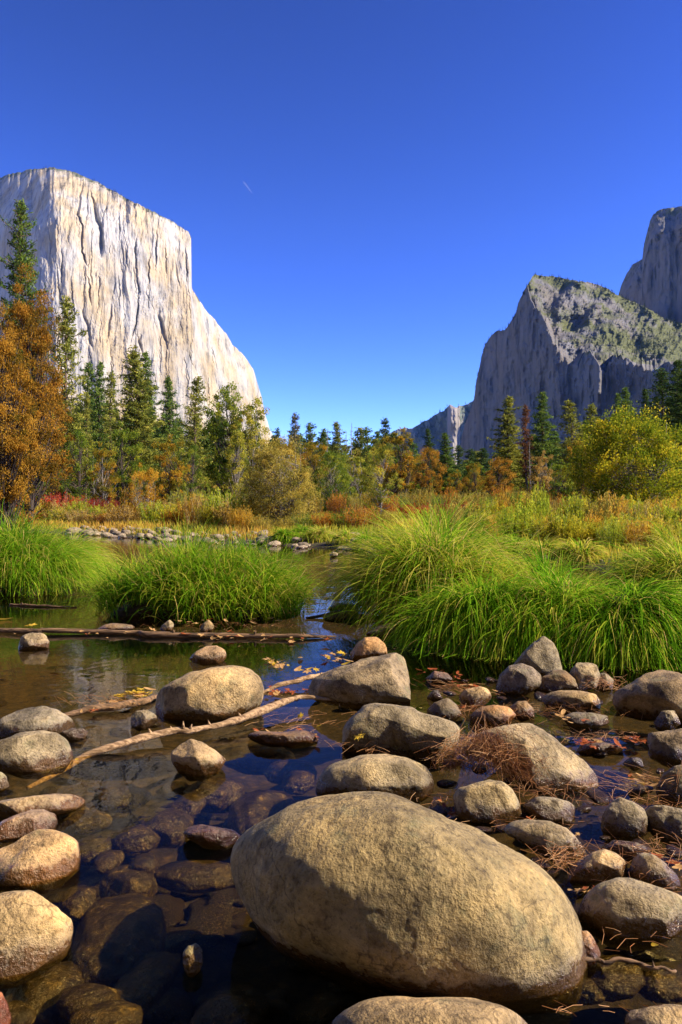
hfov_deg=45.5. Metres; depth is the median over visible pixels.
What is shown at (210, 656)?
boulder
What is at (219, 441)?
pine tree
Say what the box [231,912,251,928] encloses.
river cobble
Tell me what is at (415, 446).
pine tree
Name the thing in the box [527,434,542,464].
pine tree
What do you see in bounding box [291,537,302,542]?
bank stone
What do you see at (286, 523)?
autumn shrub
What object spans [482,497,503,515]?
willow shrub
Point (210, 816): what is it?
river cobble
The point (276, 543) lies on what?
bank stone
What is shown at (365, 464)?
leafy tree
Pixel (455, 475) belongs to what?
oak tree
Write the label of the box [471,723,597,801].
boulder
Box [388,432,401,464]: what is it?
pine tree
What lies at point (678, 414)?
pine tree
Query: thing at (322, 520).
autumn shrub
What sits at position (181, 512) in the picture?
willow shrub
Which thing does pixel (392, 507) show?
thicket shrub
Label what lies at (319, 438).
pine tree
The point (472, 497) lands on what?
thicket shrub
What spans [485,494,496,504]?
thicket shrub
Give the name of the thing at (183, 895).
river cobble
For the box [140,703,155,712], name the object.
river cobble
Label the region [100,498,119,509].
autumn shrub
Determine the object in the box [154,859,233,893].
river stone
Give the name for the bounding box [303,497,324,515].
thicket shrub
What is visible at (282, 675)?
river cobble
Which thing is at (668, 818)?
boulder
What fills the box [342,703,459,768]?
boulder
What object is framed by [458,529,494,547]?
sedge tussock
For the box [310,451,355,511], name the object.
leafy tree
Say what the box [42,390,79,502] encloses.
oak tree
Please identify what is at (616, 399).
pine tree
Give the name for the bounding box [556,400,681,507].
cottonwood tree
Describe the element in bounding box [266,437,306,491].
oak tree
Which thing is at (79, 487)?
oak tree
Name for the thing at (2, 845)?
river cobble
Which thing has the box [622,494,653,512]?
willow shrub
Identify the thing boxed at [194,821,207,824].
river cobble
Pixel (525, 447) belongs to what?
pine tree
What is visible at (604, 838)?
wet stone
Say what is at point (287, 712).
river cobble
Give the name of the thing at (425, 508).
willow shrub
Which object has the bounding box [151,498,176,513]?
willow shrub
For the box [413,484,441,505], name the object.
thicket shrub
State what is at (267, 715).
river cobble
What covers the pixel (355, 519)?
autumn shrub
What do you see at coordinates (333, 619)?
boulder
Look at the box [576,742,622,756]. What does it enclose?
boulder
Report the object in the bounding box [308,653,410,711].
boulder
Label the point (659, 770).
wet stone
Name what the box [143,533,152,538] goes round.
bank stone
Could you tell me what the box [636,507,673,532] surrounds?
willow shrub
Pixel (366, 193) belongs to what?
sky
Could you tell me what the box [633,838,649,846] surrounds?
wet stone
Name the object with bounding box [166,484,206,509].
autumn shrub
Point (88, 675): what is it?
river cobble
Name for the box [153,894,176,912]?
river cobble
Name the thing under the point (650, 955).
river cobble
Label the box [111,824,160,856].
river stone
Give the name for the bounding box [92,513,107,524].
willow shrub
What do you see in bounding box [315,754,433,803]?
boulder
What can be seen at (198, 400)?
pine tree
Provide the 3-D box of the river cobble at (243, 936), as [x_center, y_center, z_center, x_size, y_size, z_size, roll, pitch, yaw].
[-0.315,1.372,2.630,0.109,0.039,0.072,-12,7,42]
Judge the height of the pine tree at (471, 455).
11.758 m
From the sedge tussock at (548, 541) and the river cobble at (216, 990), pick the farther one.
the sedge tussock at (548, 541)
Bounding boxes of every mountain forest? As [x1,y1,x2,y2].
[3,167,681,444]
[395,402,467,445]
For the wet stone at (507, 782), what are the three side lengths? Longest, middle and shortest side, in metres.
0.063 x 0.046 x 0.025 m
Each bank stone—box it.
[66,527,82,533]
[79,529,91,534]
[100,533,112,536]
[111,531,121,535]
[122,530,130,534]
[136,533,143,537]
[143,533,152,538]
[211,534,223,539]
[256,537,267,544]
[267,541,280,545]
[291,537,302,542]
[296,545,307,548]
[298,542,309,546]
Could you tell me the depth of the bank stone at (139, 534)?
34.08 m
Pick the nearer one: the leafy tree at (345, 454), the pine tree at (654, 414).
the leafy tree at (345, 454)
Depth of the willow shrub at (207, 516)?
38.80 m
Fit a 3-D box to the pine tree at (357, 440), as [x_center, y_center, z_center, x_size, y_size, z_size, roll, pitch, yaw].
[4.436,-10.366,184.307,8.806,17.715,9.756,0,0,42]
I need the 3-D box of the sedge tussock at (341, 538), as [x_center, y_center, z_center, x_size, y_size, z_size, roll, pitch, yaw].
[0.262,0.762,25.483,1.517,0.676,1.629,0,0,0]
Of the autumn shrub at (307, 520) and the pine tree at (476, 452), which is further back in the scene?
the pine tree at (476, 452)
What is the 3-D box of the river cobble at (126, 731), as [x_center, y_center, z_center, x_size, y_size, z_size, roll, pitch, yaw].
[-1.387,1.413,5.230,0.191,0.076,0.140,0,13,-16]
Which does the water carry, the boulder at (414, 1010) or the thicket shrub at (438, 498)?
the boulder at (414, 1010)
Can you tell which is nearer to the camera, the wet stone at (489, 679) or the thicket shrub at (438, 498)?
the wet stone at (489, 679)
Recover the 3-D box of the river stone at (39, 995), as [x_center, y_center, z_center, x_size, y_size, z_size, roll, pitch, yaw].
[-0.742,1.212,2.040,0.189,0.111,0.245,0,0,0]
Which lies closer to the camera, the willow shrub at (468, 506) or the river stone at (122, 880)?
the river stone at (122, 880)
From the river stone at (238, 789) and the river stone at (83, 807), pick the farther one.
the river stone at (238, 789)
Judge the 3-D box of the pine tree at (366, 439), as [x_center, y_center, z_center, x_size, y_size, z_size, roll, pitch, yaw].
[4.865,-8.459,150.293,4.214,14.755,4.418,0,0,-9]
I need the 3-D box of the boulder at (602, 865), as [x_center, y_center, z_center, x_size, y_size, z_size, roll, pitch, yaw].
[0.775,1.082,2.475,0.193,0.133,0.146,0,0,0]
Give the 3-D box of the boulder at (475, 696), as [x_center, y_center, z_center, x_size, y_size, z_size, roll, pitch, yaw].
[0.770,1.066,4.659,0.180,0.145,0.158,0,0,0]
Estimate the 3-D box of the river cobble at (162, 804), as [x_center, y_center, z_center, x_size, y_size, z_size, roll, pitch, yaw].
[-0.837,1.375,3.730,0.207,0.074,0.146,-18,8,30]
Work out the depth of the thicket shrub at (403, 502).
63.81 m
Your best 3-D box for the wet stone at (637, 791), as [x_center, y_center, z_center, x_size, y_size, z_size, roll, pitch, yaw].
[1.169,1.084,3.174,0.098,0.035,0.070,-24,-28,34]
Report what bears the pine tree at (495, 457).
on the ground at (116, 663)
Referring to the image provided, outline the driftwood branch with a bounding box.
[26,694,339,789]
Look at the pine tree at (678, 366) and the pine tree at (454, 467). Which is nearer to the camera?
the pine tree at (678, 366)
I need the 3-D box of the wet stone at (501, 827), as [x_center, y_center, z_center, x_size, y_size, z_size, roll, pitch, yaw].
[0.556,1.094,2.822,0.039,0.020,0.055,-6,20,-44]
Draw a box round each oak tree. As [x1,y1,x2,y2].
[0,262,67,527]
[0,301,49,529]
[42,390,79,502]
[57,429,100,502]
[86,442,121,504]
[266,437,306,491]
[373,427,419,498]
[409,447,448,497]
[444,469,465,495]
[462,463,487,497]
[478,457,515,495]
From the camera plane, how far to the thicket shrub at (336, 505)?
61.85 m
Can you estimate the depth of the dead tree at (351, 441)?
124.97 m
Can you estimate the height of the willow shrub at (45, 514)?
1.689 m
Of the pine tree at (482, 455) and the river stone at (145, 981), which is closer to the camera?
the river stone at (145, 981)
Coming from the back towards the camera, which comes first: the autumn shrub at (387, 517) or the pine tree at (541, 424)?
the pine tree at (541, 424)
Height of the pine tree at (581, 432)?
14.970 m
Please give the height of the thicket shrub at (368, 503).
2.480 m
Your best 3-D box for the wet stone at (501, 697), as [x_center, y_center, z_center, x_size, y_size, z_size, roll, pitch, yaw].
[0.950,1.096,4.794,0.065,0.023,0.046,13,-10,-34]
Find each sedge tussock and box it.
[0,491,126,604]
[31,524,137,591]
[56,506,336,629]
[267,526,304,544]
[286,467,562,637]
[288,523,317,537]
[301,523,337,542]
[327,526,365,545]
[349,525,386,550]
[351,545,601,661]
[371,515,606,629]
[398,540,677,669]
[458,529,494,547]
[488,529,529,557]
[488,534,605,587]
[514,533,564,561]
[518,557,681,680]
[546,537,618,567]
[569,513,681,595]
[600,543,655,573]
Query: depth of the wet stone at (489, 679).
5.25 m
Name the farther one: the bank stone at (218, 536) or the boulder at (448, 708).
the bank stone at (218, 536)
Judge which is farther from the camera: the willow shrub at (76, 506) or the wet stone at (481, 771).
the willow shrub at (76, 506)
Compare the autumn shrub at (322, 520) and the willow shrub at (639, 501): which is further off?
the autumn shrub at (322, 520)
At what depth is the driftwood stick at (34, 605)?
9.43 m
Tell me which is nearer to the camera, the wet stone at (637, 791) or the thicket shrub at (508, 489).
the wet stone at (637, 791)
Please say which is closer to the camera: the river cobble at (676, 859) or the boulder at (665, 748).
the river cobble at (676, 859)
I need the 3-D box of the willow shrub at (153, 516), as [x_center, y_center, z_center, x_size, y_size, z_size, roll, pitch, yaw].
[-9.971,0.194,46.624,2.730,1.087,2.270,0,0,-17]
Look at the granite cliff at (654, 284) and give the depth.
2258.18 m
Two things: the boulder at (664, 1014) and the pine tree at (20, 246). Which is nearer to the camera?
the boulder at (664, 1014)
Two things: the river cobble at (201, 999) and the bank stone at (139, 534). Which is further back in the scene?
the bank stone at (139, 534)
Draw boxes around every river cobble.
[0,699,6,706]
[0,842,14,847]
[3,796,20,799]
[41,786,57,794]
[46,890,64,903]
[55,666,68,674]
[74,875,102,897]
[79,686,91,691]
[80,795,100,811]
[85,673,93,677]
[85,829,115,838]
[88,787,97,791]
[91,713,111,724]
[105,812,128,821]
[107,815,140,830]
[108,713,126,724]
[110,725,139,737]
[124,707,136,712]
[129,805,148,815]
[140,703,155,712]
[143,753,166,760]
[143,987,193,1023]
[145,800,173,813]
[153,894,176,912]
[156,886,179,897]
[158,781,186,793]
[160,782,189,798]
[163,902,183,927]
[165,926,203,956]
[171,891,203,897]
[175,898,184,910]
[185,905,231,949]
[187,897,206,916]
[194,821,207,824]
[195,994,211,1008]
[200,812,216,819]
[202,982,241,997]
[207,888,246,915]
[216,812,228,820]
[219,735,235,741]
[223,927,235,941]
[225,889,244,906]
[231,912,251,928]
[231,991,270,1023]
[232,927,256,946]
[253,711,271,718]
[259,717,281,727]
[273,707,298,718]
[276,670,293,680]
[306,730,321,743]
[338,707,354,711]
[416,704,429,709]
[437,665,453,672]
[554,880,575,908]
[562,875,598,897]
[610,705,619,714]
[622,937,676,961]
[651,936,681,961]
[664,844,681,864]
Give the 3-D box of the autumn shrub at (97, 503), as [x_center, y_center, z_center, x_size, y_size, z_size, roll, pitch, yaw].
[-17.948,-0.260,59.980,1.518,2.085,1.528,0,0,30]
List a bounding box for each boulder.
[0,706,73,739]
[0,730,72,779]
[0,772,8,792]
[0,793,84,821]
[0,809,57,842]
[0,829,80,893]
[0,890,72,988]
[0,992,10,1023]
[18,633,49,651]
[60,728,87,742]
[98,623,134,629]
[130,710,156,730]
[155,665,263,727]
[160,620,173,631]
[171,739,225,780]
[183,824,239,850]
[183,943,202,977]
[190,646,226,665]
[200,620,213,632]
[230,791,587,1014]
[248,730,317,748]
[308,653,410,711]
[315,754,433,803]
[322,610,363,624]
[328,603,353,611]
[330,552,337,556]
[332,996,526,1023]
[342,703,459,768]
[350,637,386,661]
[366,623,398,641]
[425,671,452,684]
[427,690,442,701]
[427,698,461,721]
[453,779,521,829]
[459,686,490,710]
[469,705,515,728]
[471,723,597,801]
[495,663,541,698]
[504,819,586,864]
[510,701,534,721]
[513,636,562,677]
[522,796,574,826]
[534,670,578,692]
[542,690,600,714]
[563,712,608,731]
[564,849,627,886]
[569,662,599,690]
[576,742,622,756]
[577,877,681,950]
[581,931,599,969]
[596,673,613,692]
[600,797,647,840]
[601,840,650,862]
[613,670,681,729]
[623,757,643,770]
[624,1004,681,1023]
[629,852,680,892]
[645,805,681,845]
[647,728,681,767]
[654,710,680,731]
[656,765,681,806]
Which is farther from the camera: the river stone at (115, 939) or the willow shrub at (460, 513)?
the willow shrub at (460, 513)
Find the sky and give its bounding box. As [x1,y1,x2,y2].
[0,0,681,458]
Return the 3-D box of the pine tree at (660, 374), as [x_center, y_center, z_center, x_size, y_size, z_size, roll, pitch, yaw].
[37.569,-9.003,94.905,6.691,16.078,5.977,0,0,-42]
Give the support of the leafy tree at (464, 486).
on the ground at (116, 663)
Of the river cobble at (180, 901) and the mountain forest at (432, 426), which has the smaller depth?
the river cobble at (180, 901)
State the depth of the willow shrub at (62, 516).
51.58 m
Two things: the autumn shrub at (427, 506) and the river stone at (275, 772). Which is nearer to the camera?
the river stone at (275, 772)
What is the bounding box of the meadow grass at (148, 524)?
[14,503,681,564]
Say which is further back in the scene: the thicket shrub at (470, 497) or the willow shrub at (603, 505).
the thicket shrub at (470, 497)
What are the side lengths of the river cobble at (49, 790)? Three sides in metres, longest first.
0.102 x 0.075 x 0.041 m
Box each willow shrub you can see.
[13,501,45,518]
[20,508,46,519]
[39,499,70,520]
[48,505,81,520]
[50,507,80,522]
[63,498,89,517]
[64,507,104,522]
[86,505,106,521]
[89,503,117,514]
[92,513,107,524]
[103,504,146,523]
[105,497,137,521]
[131,498,151,520]
[137,500,169,522]
[145,507,171,522]
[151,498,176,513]
[152,501,190,523]
[160,507,179,523]
[176,494,203,523]
[181,492,209,525]
[193,500,218,526]
[199,487,237,525]
[200,502,229,525]
[210,491,254,526]
[228,488,252,520]
[235,500,263,519]
[417,504,447,526]
[434,496,481,533]
[458,501,482,511]
[465,497,496,515]
[472,510,500,535]
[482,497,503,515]
[483,512,502,539]
[489,506,521,519]
[496,485,510,514]
[496,502,536,539]
[503,513,538,537]
[507,493,530,508]
[510,490,547,522]
[514,518,546,540]
[524,484,549,515]
[528,507,578,543]
[532,480,551,520]
[547,507,579,542]
[549,495,565,516]
[552,518,595,544]
[559,491,586,522]
[562,494,598,520]
[573,508,618,529]
[580,519,599,533]
[583,490,619,520]
[587,518,613,543]
[595,516,626,548]
[596,490,632,523]
[599,513,636,542]
[608,492,643,518]
[611,512,639,530]
[619,515,671,547]
[621,499,663,522]
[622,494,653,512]
[636,496,677,516]
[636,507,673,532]
[643,521,676,549]
[651,519,681,549]
[653,500,681,525]
[663,495,681,507]
[665,516,681,533]
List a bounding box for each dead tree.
[349,424,354,465]
[527,443,534,488]
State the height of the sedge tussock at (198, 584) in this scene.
1.343 m
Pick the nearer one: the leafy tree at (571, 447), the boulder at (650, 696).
the boulder at (650, 696)
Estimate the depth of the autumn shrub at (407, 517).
47.43 m
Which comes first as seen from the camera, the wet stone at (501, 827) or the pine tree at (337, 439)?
the wet stone at (501, 827)
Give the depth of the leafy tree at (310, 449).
89.54 m
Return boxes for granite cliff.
[0,167,272,442]
[460,274,681,467]
[619,206,681,322]
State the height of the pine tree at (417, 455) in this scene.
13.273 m
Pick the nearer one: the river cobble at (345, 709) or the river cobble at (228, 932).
the river cobble at (228, 932)
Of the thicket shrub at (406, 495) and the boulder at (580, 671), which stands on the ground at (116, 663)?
the thicket shrub at (406, 495)
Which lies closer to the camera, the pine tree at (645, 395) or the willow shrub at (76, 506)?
the willow shrub at (76, 506)
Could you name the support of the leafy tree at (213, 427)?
on the ground at (116, 663)
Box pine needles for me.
[58,621,681,1016]
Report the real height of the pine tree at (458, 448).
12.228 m
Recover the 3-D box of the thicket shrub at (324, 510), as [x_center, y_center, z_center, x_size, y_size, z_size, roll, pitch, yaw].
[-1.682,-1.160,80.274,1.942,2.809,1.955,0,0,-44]
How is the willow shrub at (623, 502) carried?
on the ground at (116, 663)
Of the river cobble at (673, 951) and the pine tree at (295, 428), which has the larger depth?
the pine tree at (295, 428)
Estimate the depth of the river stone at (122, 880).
2.58 m
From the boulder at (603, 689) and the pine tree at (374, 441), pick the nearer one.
the boulder at (603, 689)
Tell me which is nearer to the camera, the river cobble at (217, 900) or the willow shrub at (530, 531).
the river cobble at (217, 900)
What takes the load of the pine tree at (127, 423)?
on the ground at (116, 663)
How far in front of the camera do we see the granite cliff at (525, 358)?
1657.53 m
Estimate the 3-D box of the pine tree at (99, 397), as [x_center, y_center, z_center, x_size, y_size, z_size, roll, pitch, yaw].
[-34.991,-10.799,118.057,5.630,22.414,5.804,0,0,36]
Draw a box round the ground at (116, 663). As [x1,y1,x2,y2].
[0,503,681,1023]
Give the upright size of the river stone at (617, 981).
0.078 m
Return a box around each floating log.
[0,628,335,638]
[64,694,156,716]
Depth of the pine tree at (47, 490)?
104.58 m
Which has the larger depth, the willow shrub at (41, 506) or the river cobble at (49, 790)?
the willow shrub at (41, 506)
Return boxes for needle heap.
[417,706,561,789]
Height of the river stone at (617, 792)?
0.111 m
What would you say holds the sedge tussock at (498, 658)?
on the ground at (116, 663)
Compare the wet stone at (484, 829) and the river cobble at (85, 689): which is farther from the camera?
the river cobble at (85, 689)
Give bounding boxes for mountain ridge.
[381,401,472,465]
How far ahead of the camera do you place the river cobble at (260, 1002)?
2.21 m
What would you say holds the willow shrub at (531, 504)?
on the ground at (116, 663)
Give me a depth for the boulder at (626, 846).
2.58 m
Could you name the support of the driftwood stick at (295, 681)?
on the water
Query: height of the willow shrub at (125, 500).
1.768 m
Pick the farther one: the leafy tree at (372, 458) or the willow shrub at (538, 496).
the leafy tree at (372, 458)
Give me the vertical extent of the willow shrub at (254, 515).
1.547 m
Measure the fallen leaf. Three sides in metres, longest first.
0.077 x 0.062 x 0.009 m
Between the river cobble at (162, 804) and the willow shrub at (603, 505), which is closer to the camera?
the river cobble at (162, 804)
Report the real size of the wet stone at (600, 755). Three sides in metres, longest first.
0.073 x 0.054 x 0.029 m
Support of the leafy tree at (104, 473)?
on the ground at (116, 663)
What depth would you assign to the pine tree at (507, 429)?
104.42 m
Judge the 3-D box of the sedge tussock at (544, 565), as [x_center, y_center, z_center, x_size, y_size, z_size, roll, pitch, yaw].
[1.847,0.708,7.320,1.349,1.078,1.293,0,0,0]
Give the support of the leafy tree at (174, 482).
on the ground at (116, 663)
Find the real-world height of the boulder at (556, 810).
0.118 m
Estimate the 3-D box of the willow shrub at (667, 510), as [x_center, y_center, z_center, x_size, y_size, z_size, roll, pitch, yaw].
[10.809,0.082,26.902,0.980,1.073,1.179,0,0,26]
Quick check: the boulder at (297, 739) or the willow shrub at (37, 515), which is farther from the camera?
the willow shrub at (37, 515)
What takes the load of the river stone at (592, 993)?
on the ground at (116, 663)
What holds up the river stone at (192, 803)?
on the ground at (116, 663)
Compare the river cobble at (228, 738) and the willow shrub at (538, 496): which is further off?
the willow shrub at (538, 496)
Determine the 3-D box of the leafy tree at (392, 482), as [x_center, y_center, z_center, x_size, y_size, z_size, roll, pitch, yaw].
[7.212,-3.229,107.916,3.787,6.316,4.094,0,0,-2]
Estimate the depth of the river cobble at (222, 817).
3.65 m
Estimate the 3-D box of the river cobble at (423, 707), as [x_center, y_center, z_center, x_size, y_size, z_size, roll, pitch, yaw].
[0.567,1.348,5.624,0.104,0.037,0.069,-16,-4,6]
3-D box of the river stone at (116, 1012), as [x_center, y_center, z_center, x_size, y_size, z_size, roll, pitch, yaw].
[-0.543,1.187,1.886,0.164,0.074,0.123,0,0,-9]
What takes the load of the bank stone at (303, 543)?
on the ground at (116, 663)
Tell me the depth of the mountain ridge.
5169.57 m
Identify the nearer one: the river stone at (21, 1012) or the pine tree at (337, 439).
the river stone at (21, 1012)
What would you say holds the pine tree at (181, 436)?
on the ground at (116, 663)
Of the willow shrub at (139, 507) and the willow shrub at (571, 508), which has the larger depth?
the willow shrub at (139, 507)
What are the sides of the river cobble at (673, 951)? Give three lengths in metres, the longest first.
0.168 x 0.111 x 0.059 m
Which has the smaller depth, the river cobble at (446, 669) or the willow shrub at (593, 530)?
the river cobble at (446, 669)
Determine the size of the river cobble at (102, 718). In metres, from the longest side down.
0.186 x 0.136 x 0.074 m
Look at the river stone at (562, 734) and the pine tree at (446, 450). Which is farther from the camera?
the pine tree at (446, 450)
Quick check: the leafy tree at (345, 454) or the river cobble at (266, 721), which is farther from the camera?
the leafy tree at (345, 454)
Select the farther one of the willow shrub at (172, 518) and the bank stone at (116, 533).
the willow shrub at (172, 518)
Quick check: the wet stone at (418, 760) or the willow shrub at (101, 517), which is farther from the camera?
the willow shrub at (101, 517)
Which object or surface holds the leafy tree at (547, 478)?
on the ground at (116, 663)
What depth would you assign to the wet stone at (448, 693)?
4.90 m
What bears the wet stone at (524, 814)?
in the water
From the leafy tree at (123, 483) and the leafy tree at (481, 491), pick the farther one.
the leafy tree at (481, 491)
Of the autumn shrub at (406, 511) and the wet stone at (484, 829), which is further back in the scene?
the autumn shrub at (406, 511)
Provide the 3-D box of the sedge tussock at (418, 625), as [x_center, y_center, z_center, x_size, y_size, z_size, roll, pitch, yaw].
[1.274,0.741,6.765,2.238,0.955,2.172,0,0,-31]
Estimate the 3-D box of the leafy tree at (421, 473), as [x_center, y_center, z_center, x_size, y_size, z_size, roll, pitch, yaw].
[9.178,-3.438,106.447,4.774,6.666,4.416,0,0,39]
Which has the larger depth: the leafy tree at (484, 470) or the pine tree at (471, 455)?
the pine tree at (471, 455)
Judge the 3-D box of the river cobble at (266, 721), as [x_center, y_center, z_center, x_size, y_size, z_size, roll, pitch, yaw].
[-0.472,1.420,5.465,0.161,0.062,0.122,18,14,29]
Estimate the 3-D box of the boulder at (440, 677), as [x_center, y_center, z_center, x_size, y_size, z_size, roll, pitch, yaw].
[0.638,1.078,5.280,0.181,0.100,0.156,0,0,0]
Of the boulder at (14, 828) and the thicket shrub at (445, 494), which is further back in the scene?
the thicket shrub at (445, 494)
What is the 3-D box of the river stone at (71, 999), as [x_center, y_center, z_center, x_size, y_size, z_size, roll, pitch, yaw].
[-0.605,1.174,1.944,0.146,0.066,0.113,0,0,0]
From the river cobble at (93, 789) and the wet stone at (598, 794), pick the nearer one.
the wet stone at (598, 794)
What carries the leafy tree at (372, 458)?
on the ground at (116, 663)
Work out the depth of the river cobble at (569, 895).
2.67 m
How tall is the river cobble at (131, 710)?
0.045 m
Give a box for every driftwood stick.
[9,603,76,607]
[264,672,323,692]
[306,614,377,618]
[586,956,676,972]
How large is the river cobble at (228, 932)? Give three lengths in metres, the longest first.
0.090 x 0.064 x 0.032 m
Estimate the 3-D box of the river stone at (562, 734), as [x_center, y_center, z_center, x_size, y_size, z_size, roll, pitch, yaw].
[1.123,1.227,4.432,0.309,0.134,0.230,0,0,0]
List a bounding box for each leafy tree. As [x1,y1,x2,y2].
[50,472,75,505]
[75,471,100,505]
[90,459,109,504]
[103,420,147,504]
[103,458,129,505]
[105,462,132,504]
[149,434,190,503]
[171,444,210,500]
[174,454,193,498]
[183,463,223,500]
[201,381,247,498]
[203,456,230,498]
[219,429,250,497]
[227,396,272,498]
[299,440,327,498]
[306,455,328,491]
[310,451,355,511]
[327,452,358,505]
[338,450,368,505]
[350,448,370,496]
[355,444,403,512]
[358,453,379,494]
[361,447,376,481]
[364,458,399,497]
[383,466,397,498]
[399,462,425,500]
[403,473,437,496]
[440,481,473,495]
[445,479,477,496]
[454,484,489,497]
[466,464,486,498]
[479,477,497,496]
[510,467,529,491]
[519,461,535,491]
[528,450,556,495]
[548,459,575,501]
[558,440,592,503]
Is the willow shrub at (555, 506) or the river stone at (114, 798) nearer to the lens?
the river stone at (114, 798)
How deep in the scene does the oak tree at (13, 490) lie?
33.77 m
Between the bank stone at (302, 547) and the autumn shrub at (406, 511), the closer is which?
the bank stone at (302, 547)
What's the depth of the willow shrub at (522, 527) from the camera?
21.47 m
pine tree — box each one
[0,198,65,501]
[42,414,71,499]
[44,295,91,502]
[69,400,91,494]
[72,361,98,489]
[76,392,97,508]
[81,361,122,492]
[94,370,122,502]
[102,409,120,483]
[105,345,176,502]
[114,402,134,451]
[130,351,174,499]
[153,375,187,502]
[171,426,185,458]
[172,418,185,440]
[173,374,216,492]
[186,413,211,459]
[197,431,211,488]
[209,411,225,494]
[250,433,261,462]
[273,427,281,447]
[284,430,304,460]
[287,412,303,457]
[302,422,320,468]
[314,433,331,460]
[316,428,329,461]
[322,421,350,493]
[348,427,368,464]
[360,426,374,472]
[370,438,379,456]
[371,430,381,443]
[378,417,393,482]
[379,433,394,470]
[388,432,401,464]
[394,450,415,480]
[401,442,420,471]
[412,454,429,473]
[417,428,437,479]
[432,432,462,494]
[451,464,463,482]
[452,445,464,476]
[460,461,478,486]
[462,448,477,476]
[468,451,480,474]
[473,448,495,480]
[486,395,528,492]
[490,450,511,473]
[515,404,533,488]
[523,392,564,489]
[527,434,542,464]
[548,399,586,488]
[548,430,562,461]
[557,440,568,464]
[577,424,588,443]
[579,403,600,486]
[608,393,621,448]
[613,387,637,470]
[635,388,655,474]
[641,366,671,490]
[648,359,681,490]
[650,406,657,419]
[658,371,681,491]
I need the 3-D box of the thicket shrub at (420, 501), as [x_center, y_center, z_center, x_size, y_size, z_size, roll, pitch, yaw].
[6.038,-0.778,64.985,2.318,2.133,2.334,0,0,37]
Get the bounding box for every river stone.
[4,961,84,1023]
[7,1000,35,1023]
[56,805,89,827]
[56,983,119,1021]
[57,810,112,835]
[58,884,96,921]
[67,893,166,986]
[69,1000,142,1023]
[78,837,111,866]
[92,783,151,813]
[93,850,124,873]
[99,864,157,897]
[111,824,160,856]
[111,951,180,1015]
[131,853,158,872]
[134,808,193,848]
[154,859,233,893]
[170,792,205,815]
[183,778,232,808]
[189,993,260,1023]
[201,777,244,813]
[222,745,294,775]
[227,789,295,835]
[263,759,316,784]
[282,769,314,795]
[464,722,486,736]
[534,723,576,745]
[576,978,606,1005]
[587,955,644,1001]
[597,772,646,798]
[638,965,681,1003]
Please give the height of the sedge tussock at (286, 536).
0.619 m
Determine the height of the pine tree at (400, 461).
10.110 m
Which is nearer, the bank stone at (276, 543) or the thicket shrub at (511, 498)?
the bank stone at (276, 543)
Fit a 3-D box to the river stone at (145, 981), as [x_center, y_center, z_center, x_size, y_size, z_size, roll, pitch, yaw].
[-0.509,1.208,2.082,0.132,0.078,0.321,0,0,16]
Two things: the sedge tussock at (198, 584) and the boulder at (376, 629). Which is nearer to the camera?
the boulder at (376, 629)
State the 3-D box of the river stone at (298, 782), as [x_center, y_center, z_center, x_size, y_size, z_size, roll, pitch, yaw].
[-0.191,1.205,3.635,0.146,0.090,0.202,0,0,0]
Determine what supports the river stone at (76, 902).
in the water
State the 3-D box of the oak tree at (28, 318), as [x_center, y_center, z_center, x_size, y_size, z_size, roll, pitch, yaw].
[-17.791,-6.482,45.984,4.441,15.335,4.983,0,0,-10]
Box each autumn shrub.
[40,489,81,509]
[70,496,93,508]
[87,495,108,510]
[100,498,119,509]
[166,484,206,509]
[191,486,223,505]
[225,503,259,530]
[240,513,281,530]
[274,515,301,528]
[290,512,318,527]
[311,511,339,529]
[323,507,358,529]
[336,505,379,528]
[360,508,397,527]
[380,509,418,518]
[399,503,421,518]
[415,502,437,514]
[437,500,455,513]
[453,499,476,508]
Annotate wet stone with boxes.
[413,757,427,762]
[429,803,447,816]
[437,779,457,788]
[443,691,455,695]
[461,679,469,684]
[472,764,488,774]
[475,826,491,833]
[485,677,494,682]
[494,822,505,832]
[497,696,505,699]
[502,777,513,784]
[521,811,531,819]
[530,856,550,870]
[534,691,546,701]
[546,870,559,878]
[574,797,593,806]
[575,805,591,815]
[586,787,609,805]
[592,752,607,758]
[599,836,610,841]
[617,768,630,776]
[628,785,652,795]
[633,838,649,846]
[656,768,663,773]
[666,844,681,857]
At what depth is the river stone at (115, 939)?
2.23 m
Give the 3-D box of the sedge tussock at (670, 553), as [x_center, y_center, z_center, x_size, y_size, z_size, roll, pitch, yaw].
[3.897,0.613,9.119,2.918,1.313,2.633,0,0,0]
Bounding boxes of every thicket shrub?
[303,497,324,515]
[316,490,330,511]
[325,488,347,516]
[328,496,349,511]
[347,493,364,511]
[357,490,376,511]
[377,490,399,512]
[390,494,412,513]
[396,489,416,504]
[403,491,432,510]
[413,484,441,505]
[427,492,446,509]
[440,487,457,507]
[451,490,480,505]
[461,492,480,503]
[472,489,487,507]
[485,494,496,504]
[490,482,513,499]
[494,490,524,506]
[504,488,527,505]
[513,483,532,497]
[545,490,566,507]
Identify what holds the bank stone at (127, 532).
on the ground at (116, 663)
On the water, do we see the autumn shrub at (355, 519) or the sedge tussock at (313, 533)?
the sedge tussock at (313, 533)
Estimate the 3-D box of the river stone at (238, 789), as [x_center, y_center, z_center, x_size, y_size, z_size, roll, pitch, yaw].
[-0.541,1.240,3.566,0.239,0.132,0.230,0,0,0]
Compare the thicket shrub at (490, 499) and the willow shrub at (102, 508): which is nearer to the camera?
the willow shrub at (102, 508)
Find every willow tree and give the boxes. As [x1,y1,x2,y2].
[119,462,163,520]
[230,431,323,526]
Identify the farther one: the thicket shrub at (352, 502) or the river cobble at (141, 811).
the thicket shrub at (352, 502)
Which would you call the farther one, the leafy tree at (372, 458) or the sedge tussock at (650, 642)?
the leafy tree at (372, 458)
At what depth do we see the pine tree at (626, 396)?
119.75 m

